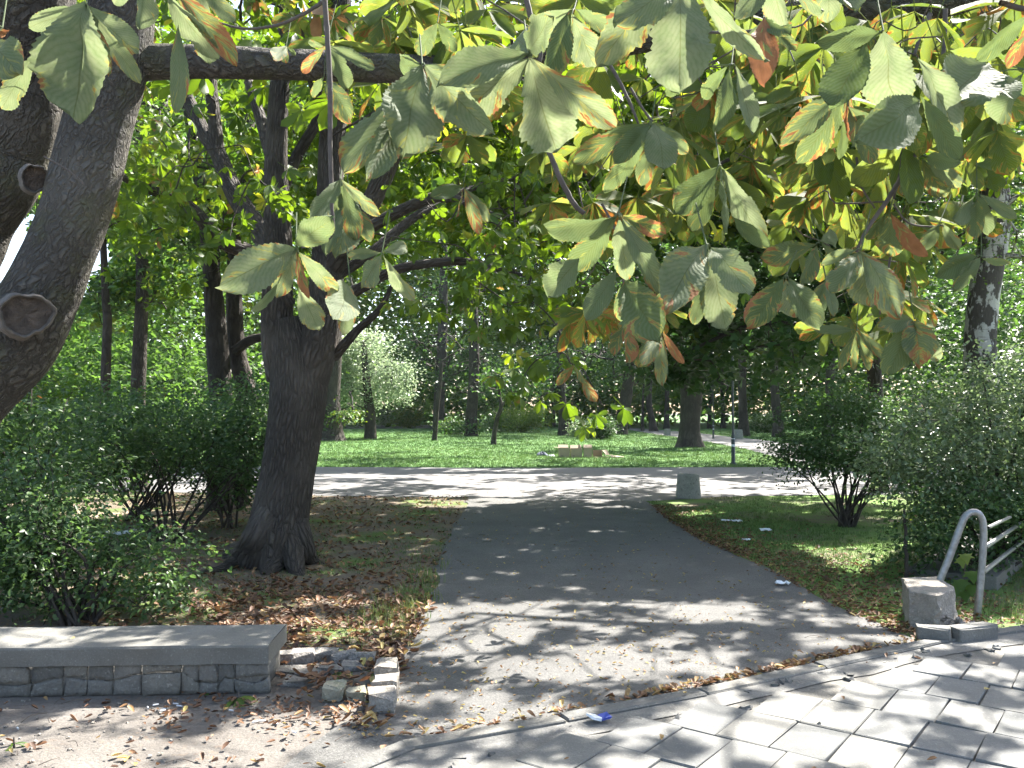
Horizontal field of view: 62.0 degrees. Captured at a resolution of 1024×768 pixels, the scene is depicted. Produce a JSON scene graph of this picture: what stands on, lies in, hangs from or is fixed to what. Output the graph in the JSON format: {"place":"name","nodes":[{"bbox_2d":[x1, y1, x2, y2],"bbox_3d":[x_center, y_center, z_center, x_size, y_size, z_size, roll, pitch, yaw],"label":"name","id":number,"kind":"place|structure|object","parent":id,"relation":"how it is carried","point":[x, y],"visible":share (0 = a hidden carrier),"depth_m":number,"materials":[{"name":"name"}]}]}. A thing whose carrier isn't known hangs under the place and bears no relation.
{"place":"outdoors","nodes":[
{"label":"outdoors","id":0,"kind":"place"},
{"bbox_2d":[0,489,468,651],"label":"verge ground","id":1,"kind":"structure","parent":0,"point":[365,532],"depth_m":9.35,"materials":[{"name":"soil"}]},
{"bbox_2d":[0,361,157,562],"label":"shrub","id":2,"kind":"object","parent":1,"relation":"on","point":[41,419],"visible":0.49,"depth_m":8.24,"materials":[{"name":"green plant"}]},
{"bbox_2d":[0,362,175,503],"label":"shrub","id":3,"kind":"object","parent":1,"relation":"on","point":[67,395],"visible":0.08,"depth_m":12.58,"materials":[{"name":"green plant"}]},
{"bbox_2d":[72,511,128,520],"bbox_3d":[-6.257,1.987,12.920,1.046,0.088,0.893,0,-2,-12],"label":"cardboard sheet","id":4,"kind":"object","parent":1,"relation":"on","point":[97,516],"visible":0.19,"depth_m":12.92,"materials":[{"name":"beige cardboard"}]},
{"bbox_2d":[0,434,232,626],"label":"shrub","id":5,"kind":"object","parent":1,"relation":"on","point":[58,545],"visible":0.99,"depth_m":6.52,"materials":[{"name":"green plant"}]},
{"bbox_2d":[106,529,136,534],"bbox_3d":[-5.099,1.932,11.117,0.353,0.085,0.243,1,-2,-17],"label":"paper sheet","id":6,"kind":"object","parent":1,"relation":"on","point":[119,533],"visible":0.34,"depth_m":11.11,"materials":[{"name":"white paper"}]},
{"bbox_2d":[29,15,252,492],"bbox_3d":[-8.689,-3.306,17.752,6.592,11.184,6.060,-1,-2,21],"label":"tree","id":7,"kind":"object","parent":1,"relation":"on","point":[106,298],"visible":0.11,"depth_m":17.49,"materials":[{"name":"green plant"}]},
{"bbox_2d":[115,510,169,514],"bbox_3d":[-5.690,1.998,13.156,0.765,0.082,0.336,0,-2,7],"label":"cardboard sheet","id":8,"kind":"object","parent":1,"relation":"on","point":[154,512],"visible":0.25,"depth_m":13.11,"materials":[{"name":"brown cardboard"}]},
{"bbox_2d":[158,491,172,504],"bbox_3d":[-5.907,1.947,14.510,0.191,0.261,0.286,0,-2,0],"label":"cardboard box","id":9,"kind":"object","parent":1,"relation":"on","point":[166,497],"visible":0.21,"depth_m":14.41,"materials":[{"name":"brown cardboard"}]},
{"bbox_2d":[15,367,331,520],"bbox_3d":[-4.901,0.922,12.597,4.374,2.322,3.389,0,-2,0],"label":"shrub","id":10,"kind":"object","parent":1,"relation":"on","point":[154,495],"visible":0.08,"depth_m":12.37,"materials":[{"name":"green plant"}]},
{"bbox_2d":[20,365,340,542],"bbox_3d":[-4.122,0.884,10.566,4.077,2.266,2.491,0,-2,0],"label":"shrub","id":11,"kind":"object","parent":1,"relation":"on","point":[235,419],"visible":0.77,"depth_m":10.38,"materials":[{"name":"green plant"}]},
{"bbox_2d":[142,418,264,528],"bbox_3d":[-3.845,1.165,11.681,2.300,1.774,2.137,0,-2,0],"label":"shrub","id":12,"kind":"object","parent":1,"relation":"on","point":[253,483],"visible":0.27,"depth_m":11.47,"materials":[{"name":"green plant"}]},
{"bbox_2d":[104,6,365,510],"bbox_3d":[-5.296,-2.269,14.521,6.688,9.120,6.909,2,-3,-42],"label":"tree","id":13,"kind":"object","parent":1,"relation":"on","point":[228,344],"visible":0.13,"depth_m":14.09,"materials":[{"name":"green plant"}]},
{"bbox_2d":[36,0,860,575],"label":"chestnut tree","id":14,"kind":"object","parent":1,"relation":"on","point":[298,356],"visible":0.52,"depth_m":8.71,"materials":[{"name":"green plant"}]},
{"bbox_2d":[80,494,1023,667],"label":"fallen leaves","id":15,"kind":"object","parent":1,"relation":"on","point":[297,627],"visible":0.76,"depth_m":7.40,"materials":[{"name":"brown plant"}]},
{"bbox_2d":[84,425,548,428],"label":"paving","id":16,"kind":"structure","parent":0,"point":[380,427],"depth_m":87.47,"materials":[{"name":"concrete"}]},
{"bbox_2d":[0,414,795,767],"bbox_3d":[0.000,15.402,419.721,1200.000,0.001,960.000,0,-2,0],"label":"ground","id":17,"kind":"structure","parent":0,"point":[244,746],"depth_m":4.28,"materials":[{"name":"soil"}]},
{"bbox_2d":[5,737,30,750],"bbox_3d":[-2.377,1.724,4.052,0.115,0.080,0.116,-1,-2,16],"label":"weed","id":18,"kind":"object","parent":17,"relation":"on","point":[12,744],"visible":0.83,"depth_m":4.06,"materials":[{"name":"green plant"}]},
{"bbox_2d":[0,624,286,697],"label":"wall","id":19,"kind":"structure","parent":17,"relation":"on","point":[125,660],"depth_m":4.82,"materials":[{"name":"concrete"}]},
{"bbox_2d":[16,633,407,732],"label":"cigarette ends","id":20,"kind":"object","parent":17,"relation":"on","point":[163,709],"visible":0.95,"depth_m":4.53,"materials":[{"name":"paper"}]},
{"bbox_2d":[225,692,257,708],"bbox_3d":[-1.494,1.795,4.685,0.208,0.180,0.266,0,-2,-9],"label":"weed","id":21,"kind":"object","parent":17,"relation":"on","point":[240,701],"visible":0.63,"depth_m":4.67,"materials":[{"name":"green plant"}]},
{"bbox_2d":[89,16,536,489],"bbox_3d":[-6.569,-4.497,24.310,17.022,14.001,17.898,0,-2,0],"label":"tree","id":22,"kind":"object","parent":17,"relation":"on","point":[139,354],"visible":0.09,"depth_m":17.69,"materials":[{"name":"green plant"}]},
{"bbox_2d":[275,647,375,686],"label":"masonry block","id":23,"kind":"structure","parent":17,"relation":"on","point":[349,659],"depth_m":5.40,"materials":[{"name":"stone"}]},
{"bbox_2d":[322,679,346,702],"bbox_3d":[-0.991,1.710,4.750,0.121,0.108,0.150,0,-2,0],"label":"masonry block","id":24,"kind":"object","parent":17,"relation":"on","point":[333,690],"depth_m":4.70,"materials":[{"name":"stone"}]},
{"bbox_2d":[345,685,366,701],"bbox_3d":[-0.863,1.723,4.741,0.119,0.082,0.093,0,-2,0],"label":"masonry block","id":25,"kind":"object","parent":17,"relation":"on","point":[353,694],"depth_m":4.71,"materials":[{"name":"stone"}]},
{"bbox_2d":[0,468,994,767],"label":"fallen leaves","id":26,"kind":"object","parent":17,"relation":"on","point":[416,628],"visible":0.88,"depth_m":4.91,"materials":[{"name":"brown plant"}]},
{"bbox_2d":[0,616,1016,767],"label":"pebbles","id":27,"kind":"object","parent":17,"relation":"on","point":[140,737],"visible":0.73,"depth_m":4.31,"materials":[{"name":"stone"}]},
{"bbox_2d":[0,0,1023,423],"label":"chestnut tree","id":28,"kind":"object","parent":17,"relation":"on","point":[878,86],"visible":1,"depth_m":2.29,"materials":[{"name":"green plant"}]},
{"bbox_2d":[334,625,1023,767],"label":"kerb","id":29,"kind":"structure","parent":17,"relation":"on","point":[386,753],"depth_m":4.52,"materials":[{"name":"concrete"}]},
{"bbox_2d":[511,78,1023,492],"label":"tree","id":30,"kind":"object","parent":17,"relation":"on","point":[714,340],"visible":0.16,"depth_m":15.18,"materials":[{"name":"green plant"}]},
{"bbox_2d":[948,621,997,641],"bbox_3d":[3.203,1.751,5.932,0.352,0.156,0.127,1,-2,-19],"label":"kerbstone","id":31,"kind":"object","parent":17,"relation":"on","point":[973,631],"visible":0.6,"depth_m":5.88,"materials":[{"name":"concrete"}]},
{"bbox_2d":[1,466,1021,500],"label":"cross path","id":32,"kind":"structure","parent":0,"point":[538,483],"depth_m":19.20,"materials":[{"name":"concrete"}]},
{"bbox_2d":[676,473,700,498],"bbox_3d":[3.288,1.902,15.876,0.465,0.447,0.466,0,-2,0],"label":"concrete bin","id":33,"kind":"object","parent":32,"relation":"on","point":[688,486],"visible":1,"depth_m":15.69,"materials":[{"name":"grey concrete"}]},
{"bbox_2d":[0,0,1023,413],"label":"sky","id":34,"kind":"structure","parent":0,"point":[17,240],"materials":[{"name":"white"}]},
{"bbox_2d":[150,415,1019,467],"bbox_3d":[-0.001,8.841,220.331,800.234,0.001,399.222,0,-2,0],"label":"lawn","id":35,"kind":"structure","parent":0,"point":[703,425],"depth_m":40.61,"materials":[{"name":"green plant"}]},
{"bbox_2d":[251,158,408,440],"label":"tree","id":36,"kind":"object","parent":35,"relation":"on","point":[334,385],"visible":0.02,"depth_m":47.13,"materials":[{"name":"green plant"}]},
{"bbox_2d":[294,249,426,438],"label":"tree","id":37,"kind":"object","parent":35,"relation":"on","point":[366,384],"visible":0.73,"depth_m":50.70,"materials":[{"name":"green plant"}]},
{"bbox_2d":[376,402,412,426],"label":"bush","id":38,"kind":"object","parent":35,"relation":"on","point":[386,416],"visible":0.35,"depth_m":91.39,"materials":[{"name":"green plant"}]},
{"bbox_2d":[384,397,432,427],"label":"bush","id":39,"kind":"object","parent":35,"relation":"on","point":[409,421],"visible":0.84,"depth_m":83.54,"materials":[{"name":"green plant"}]},
{"bbox_2d":[229,33,592,444],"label":"tree","id":40,"kind":"object","parent":35,"relation":"on","point":[496,422],"visible":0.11,"depth_m":41.44,"materials":[{"name":"green plant"}]},
{"bbox_2d":[348,229,521,429],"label":"tree","id":41,"kind":"object","parent":35,"relation":"on","point":[441,327],"visible":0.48,"depth_m":75.61,"materials":[{"name":"green plant"}]},
{"bbox_2d":[429,410,478,433],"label":"bush","id":42,"kind":"object","parent":35,"relation":"on","point":[452,423],"visible":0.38,"depth_m":60.97,"materials":[{"name":"green plant"}]},
{"bbox_2d":[418,256,532,435],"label":"tree","id":43,"kind":"object","parent":35,"relation":"on","point":[470,427],"visible":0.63,"depth_m":56.55,"materials":[{"name":"green plant"}]},
{"bbox_2d":[407,243,582,440],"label":"tree","id":44,"kind":"object","parent":35,"relation":"on","point":[436,416],"visible":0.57,"depth_m":47.55,"materials":[{"name":"green plant"}]},
{"bbox_2d":[478,409,517,431],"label":"bush","id":45,"kind":"object","parent":35,"relation":"on","point":[489,417],"visible":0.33,"depth_m":69.66,"materials":[{"name":"green plant"}]},
{"bbox_2d":[0,429,1023,650],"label":"grass","id":46,"kind":"structure","parent":35,"relation":"on","point":[479,451],"depth_m":24.90,"materials":[{"name":"green plant"}]},
{"bbox_2d":[486,395,553,431],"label":"bush","id":47,"kind":"object","parent":35,"relation":"on","point":[526,423],"visible":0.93,"depth_m":66.54,"materials":[{"name":"green plant"}]},
{"bbox_2d":[21,0,1023,436],"bbox_3d":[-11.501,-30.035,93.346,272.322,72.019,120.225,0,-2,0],"label":"woodland","id":48,"kind":"object","parent":35,"relation":"on","point":[951,344],"visible":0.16,"depth_m":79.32,"materials":[{"name":"green plant"}]},
{"bbox_2d":[503,266,571,425],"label":"tree","id":49,"kind":"object","parent":35,"relation":"on","point":[539,325],"visible":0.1,"depth_m":94.95,"materials":[{"name":"green plant"}]},
{"bbox_2d":[502,264,577,425],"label":"tree","id":50,"kind":"object","parent":35,"relation":"on","point":[537,333],"visible":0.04,"depth_m":94.96,"materials":[{"name":"green plant"}]},
{"bbox_2d":[536,451,547,455],"bbox_3d":[1.104,2.534,31.032,0.516,0.194,0.359,0,-2,0],"label":"clothing pile","id":51,"kind":"object","parent":35,"relation":"on","point":[541,453],"visible":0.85,"depth_m":30.94,"materials":[{"name":"fabric"}]},
{"bbox_2d":[512,259,580,426],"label":"tree","id":52,"kind":"object","parent":35,"relation":"on","point":[553,411],"visible":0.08,"depth_m":91.96,"materials":[{"name":"green plant"}]},
{"bbox_2d":[495,242,625,435],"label":"tree","id":53,"kind":"object","parent":35,"relation":"on","point":[563,394],"visible":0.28,"depth_m":57.82,"materials":[{"name":"green plant"}]},
{"bbox_2d":[556,445,569,457],"bbox_3d":[1.747,2.370,30.080,0.548,0.439,0.497,0,-2,0],"label":"cardboard box","id":54,"kind":"object","parent":35,"relation":"on","point":[564,450],"visible":0.81,"depth_m":29.85,"materials":[{"name":"beige cardboard"}]},
{"bbox_2d":[570,444,581,457],"bbox_3d":[2.261,2.361,30.069,0.392,0.458,0.480,0,-2,0],"label":"cardboard box","id":55,"kind":"object","parent":35,"relation":"on","point":[576,451],"visible":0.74,"depth_m":29.83,"materials":[{"name":"beige cardboard"}]},
{"bbox_2d":[562,417,593,437],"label":"bush","id":56,"kind":"object","parent":35,"relation":"on","point":[573,429],"visible":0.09,"depth_m":51.48,"materials":[{"name":"green plant"}]},
{"bbox_2d":[584,445,591,457],"bbox_3d":[2.677,2.368,30.056,0.294,0.443,0.480,0,-2,5],"label":"cardboard box","id":57,"kind":"object","parent":35,"relation":"on","point":[587,450],"visible":0.74,"depth_m":29.82,"materials":[{"name":"beige cardboard"}]},
{"bbox_2d":[577,414,624,438],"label":"bush","id":58,"kind":"object","parent":35,"relation":"on","point":[607,430],"visible":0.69,"depth_m":49.59,"materials":[{"name":"green plant"}]},
{"bbox_2d":[593,450,608,456],"bbox_3d":[3.153,2.451,29.977,0.585,0.270,0.323,0,-2,0],"label":"cardboard box","id":59,"kind":"object","parent":35,"relation":"on","point":[598,453],"visible":0.71,"depth_m":30.13,"materials":[{"name":"brown cardboard"}]},
{"bbox_2d":[543,241,684,434],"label":"tree","id":60,"kind":"object","parent":35,"relation":"on","point":[625,399],"visible":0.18,"depth_m":59.90,"materials":[{"name":"green plant"}]},
{"bbox_2d":[620,362,650,430],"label":"tree","id":61,"kind":"object","parent":35,"relation":"on","point":[642,416],"visible":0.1,"depth_m":71.80,"materials":[{"name":"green plant"}]},
{"bbox_2d":[614,286,689,428],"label":"tree","id":62,"kind":"object","parent":35,"relation":"on","point":[666,425],"visible":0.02,"depth_m":79.50,"materials":[{"name":"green plant"}]},
{"bbox_2d":[610,242,721,430],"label":"tree","id":63,"kind":"object","parent":35,"relation":"on","point":[652,421],"visible":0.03,"depth_m":70.00,"materials":[{"name":"green plant"}]},
{"bbox_2d":[689,301,745,428],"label":"tree","id":64,"kind":"object","parent":35,"relation":"on","point":[709,418],"depth_m":81.75,"materials":[{"name":"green plant"}]},
{"bbox_2d":[686,319,757,427],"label":"tree","id":65,"kind":"object","parent":35,"relation":"on","point":[722,424],"depth_m":84.06,"materials":[{"name":"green plant"}]},
{"bbox_2d":[730,308,737,464],"bbox_3d":[6.712,-0.129,25.925,0.479,5.165,0.482,0,-2,0],"label":"lamp post","id":66,"kind":"object","parent":35,"relation":"on","point":[732,437],"visible":0.42,"depth_m":25.85,"materials":[{"name":"grey metal"}]},
{"bbox_2d":[689,236,795,435],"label":"tree","id":67,"kind":"object","parent":35,"relation":"on","point":[743,423],"depth_m":56.51,"materials":[{"name":"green plant"}]},
{"bbox_2d":[662,242,841,436],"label":"tree","id":68,"kind":"object","parent":35,"relation":"on","point":[775,398],"visible":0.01,"depth_m":54.41,"materials":[{"name":"green plant"}]},
{"bbox_2d":[735,407,792,432],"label":"bush","id":69,"kind":"object","parent":35,"relation":"on","point":[756,425],"visible":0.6,"depth_m":65.08,"materials":[{"name":"green plant"}]},
{"bbox_2d":[531,126,1023,447],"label":"tree","id":70,"kind":"object","parent":35,"relation":"on","point":[689,434],"visible":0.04,"depth_m":38.41,"materials":[{"name":"green plant"}]},
{"bbox_2d":[759,207,1023,436],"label":"tree","id":71,"kind":"object","parent":35,"relation":"on","point":[829,372],"visible":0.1,"depth_m":53.53,"materials":[{"name":"green plant"}]},
{"bbox_2d":[283,497,916,767],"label":"asphalt path","id":72,"kind":"structure","parent":0,"point":[696,564],"depth_m":6.47,"materials":[{"name":"grey asphalt"}]},
{"bbox_2d":[367,657,399,712],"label":"masonry block","id":73,"kind":"structure","parent":72,"relation":"on","point":[383,690],"depth_m":4.71,"materials":[{"name":"stone"}]},
{"bbox_2d":[14,517,821,765],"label":"twig litter","id":74,"kind":"object","parent":72,"relation":"on","point":[271,708],"visible":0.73,"depth_m":4.65,"materials":[{"name":"brown plant"}]},
{"bbox_2d":[774,580,790,584],"bbox_3d":[2.472,1.815,7.795,0.132,0.028,0.101,0,-2,0],"label":"paper scrap","id":75,"kind":"object","parent":72,"relation":"on","point":[781,582],"visible":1,"depth_m":7.78,"materials":[{"name":"white paper"}]},
{"bbox_2d":[471,644,1023,767],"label":"pavement","id":76,"kind":"structure","parent":0,"point":[931,706],"depth_m":4.15,"materials":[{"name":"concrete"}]},
{"bbox_2d":[390,733,708,767],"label":"concrete fill","id":77,"kind":"object","parent":76,"relation":"on","point":[515,752],"visible":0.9,"depth_m":3.87,"materials":[{"name":"grey concrete"}]},
{"bbox_2d":[336,632,1023,767],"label":"mortar strip","id":78,"kind":"object","parent":76,"relation":"on","point":[589,726],"visible":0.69,"depth_m":4.59,"materials":[{"name":"concrete"}]},
{"bbox_2d":[586,712,611,721],"bbox_3d":[0.441,1.692,4.332,0.119,0.032,0.078,1,-2,-18],"label":"cigarette packet","id":79,"kind":"object","parent":78,"relation":"on","point":[604,716],"visible":1,"depth_m":4.32,"materials":[{"name":"cardboard"}]},
{"bbox_2d":[448,644,1000,767],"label":"cobble infill","id":80,"kind":"object","parent":76,"relation":"on","point":[747,707],"visible":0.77,"depth_m":4.98,"materials":[{"name":"stone"}]},
{"bbox_2d":[628,428,963,465],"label":"winding path","id":81,"kind":"structure","parent":0,"point":[748,443],"depth_m":45.95,"materials":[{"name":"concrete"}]},
{"bbox_2d":[664,429,670,434],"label":"concrete bin","id":82,"kind":"object","parent":81,"relation":"on","point":[667,431],"visible":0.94,"depth_m":58.93,"materials":[{"name":"grey concrete"}]},
{"bbox_2d":[712,380,714,438],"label":"lamp post","id":83,"kind":"object","parent":81,"relation":"on","point":[713,418],"visible":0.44,"depth_m":50.80,"materials":[{"name":"grey metal"}]},
{"bbox_2d":[734,429,742,438],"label":"concrete bin","id":84,"kind":"object","parent":81,"relation":"on","point":[738,433],"visible":0.84,"depth_m":50.80,"materials":[{"name":"grey concrete"}]},
{"bbox_2d":[646,494,1023,638],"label":"verge ground","id":85,"kind":"structure","parent":0,"point":[821,519],"depth_m":10.93,"materials":[{"name":"green plant"}]},
{"bbox_2d":[487,1,1023,276],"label":"chestnut tree","id":86,"kind":"object","parent":85,"relation":"on","point":[631,188],"visible":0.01,"depth_m":12.78,"materials":[{"name":"green plant"}]},
{"bbox_2d":[745,377,946,527],"bbox_3d":[4.692,0.979,11.922,2.800,2.157,2.399,0,-2,0],"label":"shrub","id":87,"kind":"object","parent":85,"relation":"on","point":[819,458],"visible":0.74,"depth_m":11.80,"materials":[{"name":"green plant"}]},
{"bbox_2d":[882,503,941,577],"bbox_3d":[3.806,1.511,8.025,0.542,0.818,0.466,1,-2,-26],"label":"sapling","id":88,"kind":"object","parent":85,"relation":"on","point":[906,560],"visible":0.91,"depth_m":8.00,"materials":[{"name":"green plant"}]},
{"bbox_2d":[826,329,1023,559],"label":"shrub","id":89,"kind":"object","parent":85,"relation":"on","point":[908,456],"visible":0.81,"depth_m":8.61,"materials":[{"name":"green plant"}]},
{"bbox_2d":[916,623,950,642],"bbox_3d":[2.929,1.752,5.919,0.223,0.147,0.131,-1,-2,26],"label":"kerbstone","id":90,"kind":"object","parent":85,"relation":"on","point":[926,631],"visible":0.58,"depth_m":5.88,"materials":[{"name":"concrete"}]},
{"bbox_2d":[901,576,974,627],"bbox_3d":[3.182,1.680,6.463,0.506,0.307,0.758,0,-2,0],"label":"concrete block","id":91,"kind":"object","parent":85,"relation":"on","point":[928,600],"depth_m":6.27,"materials":[{"name":"grey concrete"}]},
{"bbox_2d":[855,443,1023,582],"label":"shrub","id":92,"kind":"object","parent":85,"relation":"on","point":[1015,507],"visible":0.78,"depth_m":8.03,"materials":[{"name":"green plant"}]},
{"bbox_2d":[876,338,1023,481],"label":"shrub","id":93,"kind":"object","parent":85,"relation":"on","point":[954,385],"visible":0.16,"depth_m":13.48,"materials":[{"name":"green plant"}]},
{"bbox_2d":[909,531,1023,590],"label":"stone wall","id":94,"kind":"structure","parent":85,"relation":"on","point":[996,580],"depth_m":8.14,"materials":[{"name":"concrete"}]},
{"bbox_2d":[952,553,985,603],"bbox_3d":[3.756,1.634,7.062,0.327,0.459,0.109,0,-2,0],"label":"maple seedling","id":95,"kind":"object","parent":85,"relation":"on","point":[962,560],"visible":0.84,"depth_m":7.05,"materials":[{"name":"green plant"}]},
{"bbox_2d":[924,125,1023,505],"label":"birch tree","id":96,"kind":"object","parent":85,"relation":"on","point":[983,301],"visible":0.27,"depth_m":13.86,"materials":[{"name":"white plant"}]},
{"bbox_2d":[936,509,1023,616],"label":"railing","id":97,"kind":"object","parent":85,"relation":"on","point":[984,546],"visible":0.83,"depth_m":6.68,"materials":[{"name":"metal"}]}
]}

